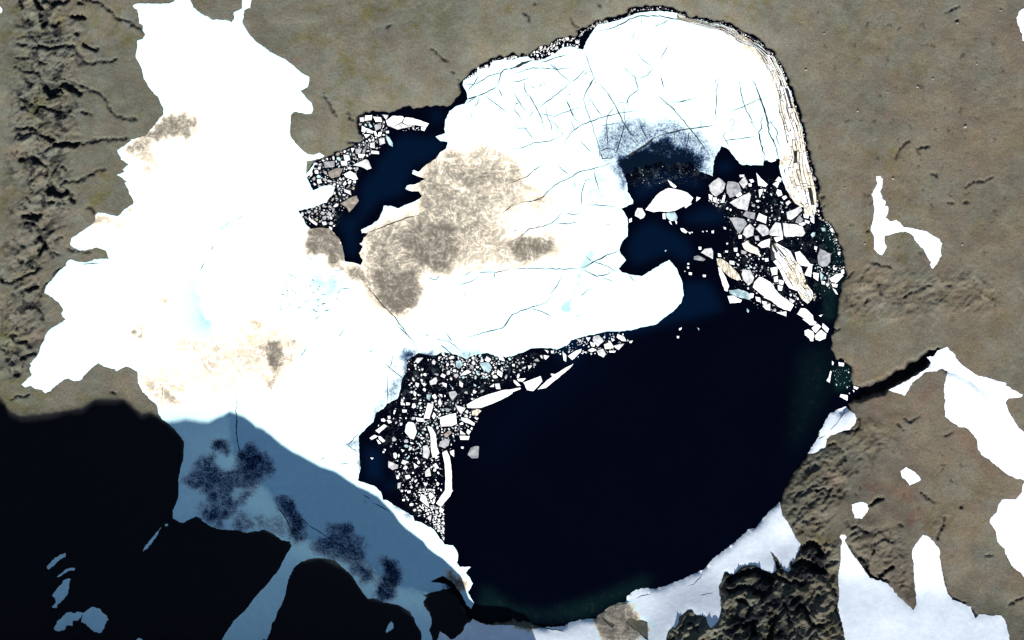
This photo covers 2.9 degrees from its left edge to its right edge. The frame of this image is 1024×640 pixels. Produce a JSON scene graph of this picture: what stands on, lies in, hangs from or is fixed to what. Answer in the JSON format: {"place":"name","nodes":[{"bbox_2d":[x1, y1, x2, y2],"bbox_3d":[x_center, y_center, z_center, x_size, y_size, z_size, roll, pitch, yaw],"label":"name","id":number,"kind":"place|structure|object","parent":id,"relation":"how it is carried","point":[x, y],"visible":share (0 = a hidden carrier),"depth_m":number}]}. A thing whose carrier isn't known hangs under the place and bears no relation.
{"place":"outdoors","nodes":[
{"label":"outdoors","id":0,"kind":"place"},
{"bbox_2d":[0,0,1023,639],"bbox_3d":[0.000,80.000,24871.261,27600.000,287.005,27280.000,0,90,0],"label":"ground","id":1,"kind":"structure","parent":0,"point":[90,462],"depth_m":24982.56},
{"bbox_2d":[47,553,65,568],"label":"snow patch","id":2,"kind":"object","parent":1,"relation":"on","point":[54,561],"visible":1,"depth_m":24929.02},
{"bbox_2d":[52,578,70,607],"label":"snow patch","id":3,"kind":"object","parent":1,"relation":"on","point":[60,593],"visible":1,"depth_m":24917.22},
{"bbox_2d":[57,568,74,576],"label":"snow patch","id":4,"kind":"object","parent":1,"relation":"on","point":[66,570],"visible":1,"depth_m":24924.46},
{"bbox_2d":[54,612,82,630],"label":"snow patch","id":5,"kind":"object","parent":1,"relation":"on","point":[66,619],"visible":1,"depth_m":24907.58},
{"bbox_2d":[81,607,107,632],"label":"snow patch","id":6,"kind":"object","parent":1,"relation":"on","point":[94,619],"visible":1,"depth_m":24905.33},
{"bbox_2d":[143,528,160,550],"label":"snow patch","id":7,"kind":"object","parent":1,"relation":"on","point":[150,541],"visible":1,"depth_m":24937.47},
{"bbox_2d":[22,0,431,639],"bbox_3d":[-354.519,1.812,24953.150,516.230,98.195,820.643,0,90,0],"label":"snowfield","id":8,"kind":"structure","parent":1,"relation":"on","point":[212,152],"depth_m":24982.29},
{"bbox_2d":[386,622,392,632],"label":"snow patch","id":9,"kind":"object","parent":1,"relation":"on","point":[390,627],"visible":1,"depth_m":24951.73},
{"bbox_2d":[437,502,800,639],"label":"snow patch","id":10,"kind":"object","parent":1,"relation":"on","point":[660,610],"visible":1,"depth_m":24989.69},
{"bbox_2d":[809,407,856,452],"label":"snow patch","id":11,"kind":"object","parent":1,"relation":"on","point":[840,419],"visible":1,"depth_m":24994.46},
{"bbox_2d":[852,502,868,518],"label":"snow patch","id":12,"kind":"object","parent":1,"relation":"on","point":[859,509],"visible":1,"depth_m":24983.60},
{"bbox_2d":[871,176,941,268],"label":"snow patch","id":13,"kind":"object","parent":1,"relation":"on","point":[882,226],"visible":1,"depth_m":24983.77},
{"bbox_2d":[901,467,920,484],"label":"snow patch","id":14,"kind":"object","parent":1,"relation":"on","point":[910,476],"visible":1,"depth_m":24982.86},
{"bbox_2d":[838,535,1009,639],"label":"snow patch","id":15,"kind":"object","parent":1,"relation":"on","point":[870,608],"visible":1,"depth_m":24973.12},
{"bbox_2d":[890,347,1023,479],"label":"snow patch","id":16,"kind":"object","parent":1,"relation":"on","point":[975,405],"visible":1,"depth_m":24981.13},
{"bbox_2d":[990,484,1023,575],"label":"snow patch","id":17,"kind":"object","parent":1,"relation":"on","point":[1007,521],"visible":1,"depth_m":24981.80},
{"bbox_2d":[1017,9,1023,40],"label":"snow patch","id":18,"kind":"object","parent":1,"relation":"on","point":[1020,19],"visible":1,"depth_m":24981.81},
{"bbox_2d":[256,5,860,627],"bbox_3d":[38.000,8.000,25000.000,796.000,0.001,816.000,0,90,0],"label":"lake water","id":19,"kind":"structure","parent":0,"point":[592,485],"depth_m":25000.00},
{"bbox_2d":[324,161,334,167],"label":"ice floe","id":20,"kind":"object","parent":19,"relation":"on","point":[329,164],"visible":1,"depth_m":24999.08},
{"bbox_2d":[328,168,342,177],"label":"ice floe","id":21,"kind":"object","parent":19,"relation":"on","point":[335,172],"visible":1,"depth_m":24998.93},
{"bbox_2d":[340,195,358,211],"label":"ice floe","id":22,"kind":"object","parent":19,"relation":"on","point":[350,203],"visible":1,"depth_m":24998.82},
{"bbox_2d":[344,171,357,179],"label":"ice floe","id":23,"kind":"object","parent":19,"relation":"on","point":[351,175],"visible":1,"depth_m":24998.98},
{"bbox_2d":[355,148,361,154],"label":"ice floe","id":24,"kind":"object","parent":19,"relation":"on","point":[357,151],"visible":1,"depth_m":24998.96},
{"bbox_2d":[354,159,370,169],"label":"ice floe","id":25,"kind":"object","parent":19,"relation":"on","point":[365,163],"visible":1,"depth_m":24998.96},
{"bbox_2d":[365,115,371,120],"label":"ice floe","id":26,"kind":"object","parent":19,"relation":"on","point":[368,117],"visible":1,"depth_m":24999.16},
{"bbox_2d":[373,116,381,121],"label":"ice floe","id":27,"kind":"object","parent":19,"relation":"on","point":[377,119],"visible":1,"depth_m":24999.33},
{"bbox_2d":[374,123,380,129],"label":"ice floe","id":28,"kind":"object","parent":19,"relation":"on","point":[377,126],"visible":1,"depth_m":24998.98},
{"bbox_2d":[375,424,386,432],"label":"ice floe","id":29,"kind":"object","parent":19,"relation":"on","point":[380,429],"visible":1,"depth_m":24999.10},
{"bbox_2d":[379,138,384,144],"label":"ice floe","id":30,"kind":"object","parent":19,"relation":"on","point":[381,140],"visible":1,"depth_m":24999.09},
{"bbox_2d":[386,135,392,146],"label":"ice floe","id":31,"kind":"object","parent":19,"relation":"on","point":[389,141],"visible":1,"depth_m":24999.29},
{"bbox_2d":[388,461,397,469],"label":"ice floe","id":32,"kind":"object","parent":19,"relation":"on","point":[392,465],"visible":1,"depth_m":24998.90},
{"bbox_2d":[386,116,403,126],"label":"ice floe","id":33,"kind":"object","parent":19,"relation":"on","point":[393,121],"visible":1,"depth_m":24998.92},
{"bbox_2d":[390,123,410,128],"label":"ice floe","id":34,"kind":"object","parent":19,"relation":"on","point":[400,125],"visible":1,"depth_m":24999.04},
{"bbox_2d":[405,422,416,438],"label":"ice floe","id":35,"kind":"object","parent":19,"relation":"on","point":[410,430],"visible":1,"depth_m":24998.84},
{"bbox_2d":[403,117,428,126],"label":"ice floe","id":36,"kind":"object","parent":19,"relation":"on","point":[409,121],"visible":1,"depth_m":24998.72},
{"bbox_2d":[420,494,428,506],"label":"ice floe","id":37,"kind":"object","parent":19,"relation":"on","point":[423,498],"visible":1,"depth_m":24999.13},
{"bbox_2d":[423,445,429,458],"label":"ice floe","id":38,"kind":"object","parent":19,"relation":"on","point":[426,451],"visible":1,"depth_m":24998.94},
{"bbox_2d":[425,467,430,476],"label":"ice floe","id":39,"kind":"object","parent":19,"relation":"on","point":[427,472],"visible":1,"depth_m":24999.38},
{"bbox_2d":[424,403,432,418],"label":"ice floe","id":40,"kind":"object","parent":19,"relation":"on","point":[429,407],"visible":1,"depth_m":24998.84},
{"bbox_2d":[428,426,438,456],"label":"ice floe","id":41,"kind":"object","parent":19,"relation":"on","point":[434,450],"visible":1,"depth_m":24999.12},
{"bbox_2d":[430,377,437,384],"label":"ice floe","id":42,"kind":"object","parent":19,"relation":"on","point":[433,380],"visible":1,"depth_m":24999.17},
{"bbox_2d":[436,490,452,505],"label":"ice floe","id":43,"kind":"object","parent":19,"relation":"on","point":[445,496],"visible":1,"depth_m":24998.90},
{"bbox_2d":[439,439,449,447],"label":"ice floe","id":44,"kind":"object","parent":19,"relation":"on","point":[444,443],"visible":1,"depth_m":24999.38},
{"bbox_2d":[442,450,451,489],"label":"ice floe","id":45,"kind":"object","parent":19,"relation":"on","point":[448,475],"visible":1,"depth_m":24998.80},
{"bbox_2d":[443,430,451,436],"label":"ice floe","id":46,"kind":"object","parent":19,"relation":"on","point":[447,433],"visible":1,"depth_m":24999.42},
{"bbox_2d":[440,413,456,425],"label":"ice floe","id":47,"kind":"object","parent":19,"relation":"on","point":[449,420],"visible":1,"depth_m":24998.84},
{"bbox_2d":[449,391,456,399],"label":"ice floe","id":48,"kind":"object","parent":19,"relation":"on","point":[452,394],"visible":1,"depth_m":24999.22},
{"bbox_2d":[456,360,462,367],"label":"ice floe","id":49,"kind":"object","parent":19,"relation":"on","point":[459,363],"visible":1,"depth_m":24998.95},
{"bbox_2d":[455,405,464,413],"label":"ice floe","id":50,"kind":"object","parent":19,"relation":"on","point":[460,409],"visible":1,"depth_m":24999.24},
{"bbox_2d":[460,436,469,439],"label":"ice floe","id":51,"kind":"object","parent":19,"relation":"on","point":[464,437],"visible":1,"depth_m":24999.22},
{"bbox_2d":[462,352,471,358],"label":"ice floe","id":52,"kind":"object","parent":19,"relation":"on","point":[466,355],"visible":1,"depth_m":24999.07},
{"bbox_2d":[461,417,474,424],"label":"ice floe","id":53,"kind":"object","parent":19,"relation":"on","point":[466,420],"visible":1,"depth_m":24999.34},
{"bbox_2d":[468,446,478,457],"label":"ice floe","id":54,"kind":"object","parent":19,"relation":"on","point":[473,452],"visible":1,"depth_m":24999.08},
{"bbox_2d":[472,409,480,414],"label":"ice floe","id":55,"kind":"object","parent":19,"relation":"on","point":[476,412],"visible":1,"depth_m":24999.36},
{"bbox_2d":[479,362,491,372],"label":"ice floe","id":56,"kind":"object","parent":19,"relation":"on","point":[486,366],"visible":1,"depth_m":24998.96},
{"bbox_2d":[467,389,512,407],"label":"ice floe","id":57,"kind":"object","parent":19,"relation":"on","point":[486,400],"visible":1,"depth_m":24998.81},
{"bbox_2d":[196,11,816,607],"bbox_3d":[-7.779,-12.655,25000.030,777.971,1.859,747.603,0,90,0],"label":"ice sheet","id":58,"kind":"object","parent":19,"relation":"on","point":[506,235],"visible":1,"depth_m":24999.25},
{"bbox_2d":[523,376,541,390],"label":"ice floe","id":59,"kind":"object","parent":19,"relation":"on","point":[532,384],"visible":1,"depth_m":24999.14},
{"bbox_2d":[539,364,572,388],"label":"ice floe","id":60,"kind":"object","parent":19,"relation":"on","point":[548,382],"visible":1,"depth_m":24999.16},
{"bbox_2d":[301,7,846,539],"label":"brash ice","id":61,"kind":"structure","parent":19,"relation":"on","point":[439,523],"depth_m":24999.53},
{"bbox_2d":[569,349,580,359],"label":"ice floe","id":62,"kind":"object","parent":19,"relation":"on","point":[573,355],"visible":1,"depth_m":24999.05},
{"bbox_2d":[593,335,603,345],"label":"ice floe","id":63,"kind":"object","parent":19,"relation":"on","point":[598,340],"visible":1,"depth_m":24999.09},
{"bbox_2d":[597,348,605,356],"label":"ice floe","id":64,"kind":"object","parent":19,"relation":"on","point":[601,352],"visible":1,"depth_m":24998.91},
{"bbox_2d":[604,342,611,348],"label":"ice floe","id":65,"kind":"object","parent":19,"relation":"on","point":[607,346],"visible":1,"depth_m":24999.05},
{"bbox_2d":[614,344,623,349],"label":"ice floe","id":66,"kind":"object","parent":19,"relation":"on","point":[618,346],"visible":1,"depth_m":24999.24},
{"bbox_2d":[617,334,625,340],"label":"ice floe","id":67,"kind":"object","parent":19,"relation":"on","point":[620,337],"visible":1,"depth_m":24999.18},
{"bbox_2d":[635,208,644,218],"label":"ice floe","id":68,"kind":"object","parent":19,"relation":"on","point":[640,213],"visible":1,"depth_m":24998.90},
{"bbox_2d":[645,188,692,211],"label":"ice floe","id":69,"kind":"object","parent":19,"relation":"on","point":[668,199],"visible":1,"depth_m":24999.00},
{"bbox_2d":[666,212,677,220],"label":"ice floe","id":70,"kind":"object","parent":19,"relation":"on","point":[671,216],"visible":1,"depth_m":24998.85},
{"bbox_2d":[694,255,704,260],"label":"ice floe","id":71,"kind":"object","parent":19,"relation":"on","point":[698,257],"visible":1,"depth_m":24999.39},
{"bbox_2d":[701,248,712,258],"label":"ice floe","id":72,"kind":"object","parent":19,"relation":"on","point":[708,252],"visible":1,"depth_m":24999.14},
{"bbox_2d":[709,178,725,195],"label":"ice floe","id":73,"kind":"object","parent":19,"relation":"on","point":[716,186],"visible":1,"depth_m":24998.69},
{"bbox_2d":[718,267,728,290],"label":"ice floe","id":74,"kind":"object","parent":19,"relation":"on","point":[725,284],"visible":1,"depth_m":24998.80},
{"bbox_2d":[717,258,740,279],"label":"ice floe","id":75,"kind":"object","parent":19,"relation":"on","point":[726,268],"visible":1,"depth_m":24998.59},
{"bbox_2d":[726,181,741,197],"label":"ice floe","id":76,"kind":"object","parent":19,"relation":"on","point":[733,188],"visible":1,"depth_m":24999.12},
{"bbox_2d":[728,296,741,302],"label":"ice floe","id":77,"kind":"object","parent":19,"relation":"on","point":[733,299],"visible":1,"depth_m":24998.87},
{"bbox_2d":[730,217,746,233],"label":"ice floe","id":78,"kind":"object","parent":19,"relation":"on","point":[739,224],"visible":1,"depth_m":24998.66},
{"bbox_2d":[729,289,749,299],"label":"ice floe","id":79,"kind":"object","parent":19,"relation":"on","point":[740,293],"visible":1,"depth_m":24999.25},
{"bbox_2d":[730,193,750,209],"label":"ice floe","id":80,"kind":"object","parent":19,"relation":"on","point":[742,202],"visible":1,"depth_m":24999.00},
{"bbox_2d":[739,176,747,187],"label":"ice floe","id":81,"kind":"object","parent":19,"relation":"on","point":[743,182],"visible":1,"depth_m":24999.31},
{"bbox_2d":[742,269,753,284],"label":"ice floe","id":82,"kind":"object","parent":19,"relation":"on","point":[748,277],"visible":1,"depth_m":24999.26},
{"bbox_2d":[743,224,753,237],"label":"ice floe","id":83,"kind":"object","parent":19,"relation":"on","point":[748,231],"visible":1,"depth_m":24998.91},
{"bbox_2d":[743,211,754,218],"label":"ice floe","id":84,"kind":"object","parent":19,"relation":"on","point":[749,214],"visible":1,"depth_m":24998.90},
{"bbox_2d":[742,241,759,254],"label":"ice floe","id":85,"kind":"object","parent":19,"relation":"on","point":[748,246],"visible":1,"depth_m":24998.91},
{"bbox_2d":[756,173,766,186],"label":"ice floe","id":86,"kind":"object","parent":19,"relation":"on","point":[761,182],"visible":1,"depth_m":24999.33},
{"bbox_2d":[757,213,766,222],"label":"ice floe","id":87,"kind":"object","parent":19,"relation":"on","point":[761,218],"visible":1,"depth_m":24999.18},
{"bbox_2d":[756,224,768,235],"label":"ice floe","id":88,"kind":"object","parent":19,"relation":"on","point":[762,229],"visible":1,"depth_m":24999.04},
{"bbox_2d":[753,277,773,296],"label":"ice floe","id":89,"kind":"object","parent":19,"relation":"on","point":[763,286],"visible":1,"depth_m":24998.62},
{"bbox_2d":[758,239,769,247],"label":"ice floe","id":90,"kind":"object","parent":19,"relation":"on","point":[764,243],"visible":1,"depth_m":24999.12},
{"bbox_2d":[763,304,769,309],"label":"ice floe","id":91,"kind":"object","parent":19,"relation":"on","point":[767,307],"visible":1,"depth_m":24999.08},
{"bbox_2d":[770,267,776,274],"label":"ice floe","id":92,"kind":"object","parent":19,"relation":"on","point":[774,270],"visible":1,"depth_m":24999.37},
{"bbox_2d":[764,288,784,304],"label":"ice floe","id":93,"kind":"object","parent":19,"relation":"on","point":[776,297],"visible":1,"depth_m":24998.90},
{"bbox_2d":[769,222,782,235],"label":"ice floe","id":94,"kind":"object","parent":19,"relation":"on","point":[775,229],"visible":1,"depth_m":24998.94},
{"bbox_2d":[774,236,782,241],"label":"ice floe","id":95,"kind":"object","parent":19,"relation":"on","point":[777,239],"visible":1,"depth_m":24999.34},
{"bbox_2d":[777,299,793,310],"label":"ice floe","id":96,"kind":"object","parent":19,"relation":"on","point":[785,304],"visible":1,"depth_m":24998.97},
{"bbox_2d":[770,242,813,303],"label":"ice floe","id":97,"kind":"object","parent":19,"relation":"on","point":[787,265],"visible":1,"depth_m":24999.53},
{"bbox_2d":[783,223,804,236],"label":"ice floe","id":98,"kind":"object","parent":19,"relation":"on","point":[791,230],"visible":1,"depth_m":24998.90},
{"bbox_2d":[787,206,801,219],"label":"ice floe","id":99,"kind":"object","parent":19,"relation":"on","point":[791,214],"visible":1,"depth_m":24998.95},
{"bbox_2d":[795,215,802,222],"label":"ice floe","id":100,"kind":"object","parent":19,"relation":"on","point":[799,219],"visible":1,"depth_m":24999.10},
{"bbox_2d":[795,251,812,265],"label":"ice floe","id":101,"kind":"object","parent":19,"relation":"on","point":[802,260],"visible":1,"depth_m":24998.84},
{"bbox_2d":[797,308,813,321],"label":"ice floe","id":102,"kind":"object","parent":19,"relation":"on","point":[804,313],"visible":1,"depth_m":24999.10},
{"bbox_2d":[804,265,811,276],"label":"ice floe","id":103,"kind":"object","parent":19,"relation":"on","point":[808,272],"visible":1,"depth_m":24999.25},
{"bbox_2d":[805,329,813,339],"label":"ice floe","id":104,"kind":"object","parent":19,"relation":"on","point":[809,333],"visible":1,"depth_m":24999.09},
{"bbox_2d":[803,319,815,324],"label":"ice floe","id":105,"kind":"object","parent":19,"relation":"on","point":[812,322],"visible":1,"depth_m":24999.31},
{"bbox_2d":[813,272,818,280],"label":"ice floe","id":106,"kind":"object","parent":19,"relation":"on","point":[815,275],"visible":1,"depth_m":24999.11},
{"bbox_2d":[812,324,820,332],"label":"ice floe","id":107,"kind":"object","parent":19,"relation":"on","point":[816,327],"visible":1,"depth_m":24999.26},
{"bbox_2d":[815,330,825,340],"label":"ice floe","id":108,"kind":"object","parent":19,"relation":"on","point":[820,335],"visible":1,"depth_m":24998.85},
{"bbox_2d":[817,249,830,266],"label":"ice floe","id":109,"kind":"object","parent":19,"relation":"on","point":[823,256],"visible":1,"depth_m":24998.94},
{"bbox_2d":[822,324,828,332],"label":"ice floe","id":110,"kind":"object","parent":19,"relation":"on","point":[825,328],"visible":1,"depth_m":24999.44},
{"bbox_2d":[829,273,842,282],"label":"ice floe","id":111,"kind":"object","parent":19,"relation":"on","point":[835,278],"visible":1,"depth_m":24999.27},
{"bbox_2d":[840,394,847,400],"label":"ice floe","id":112,"kind":"object","parent":19,"relation":"on","point":[843,396],"visible":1,"depth_m":24999.10}
]}

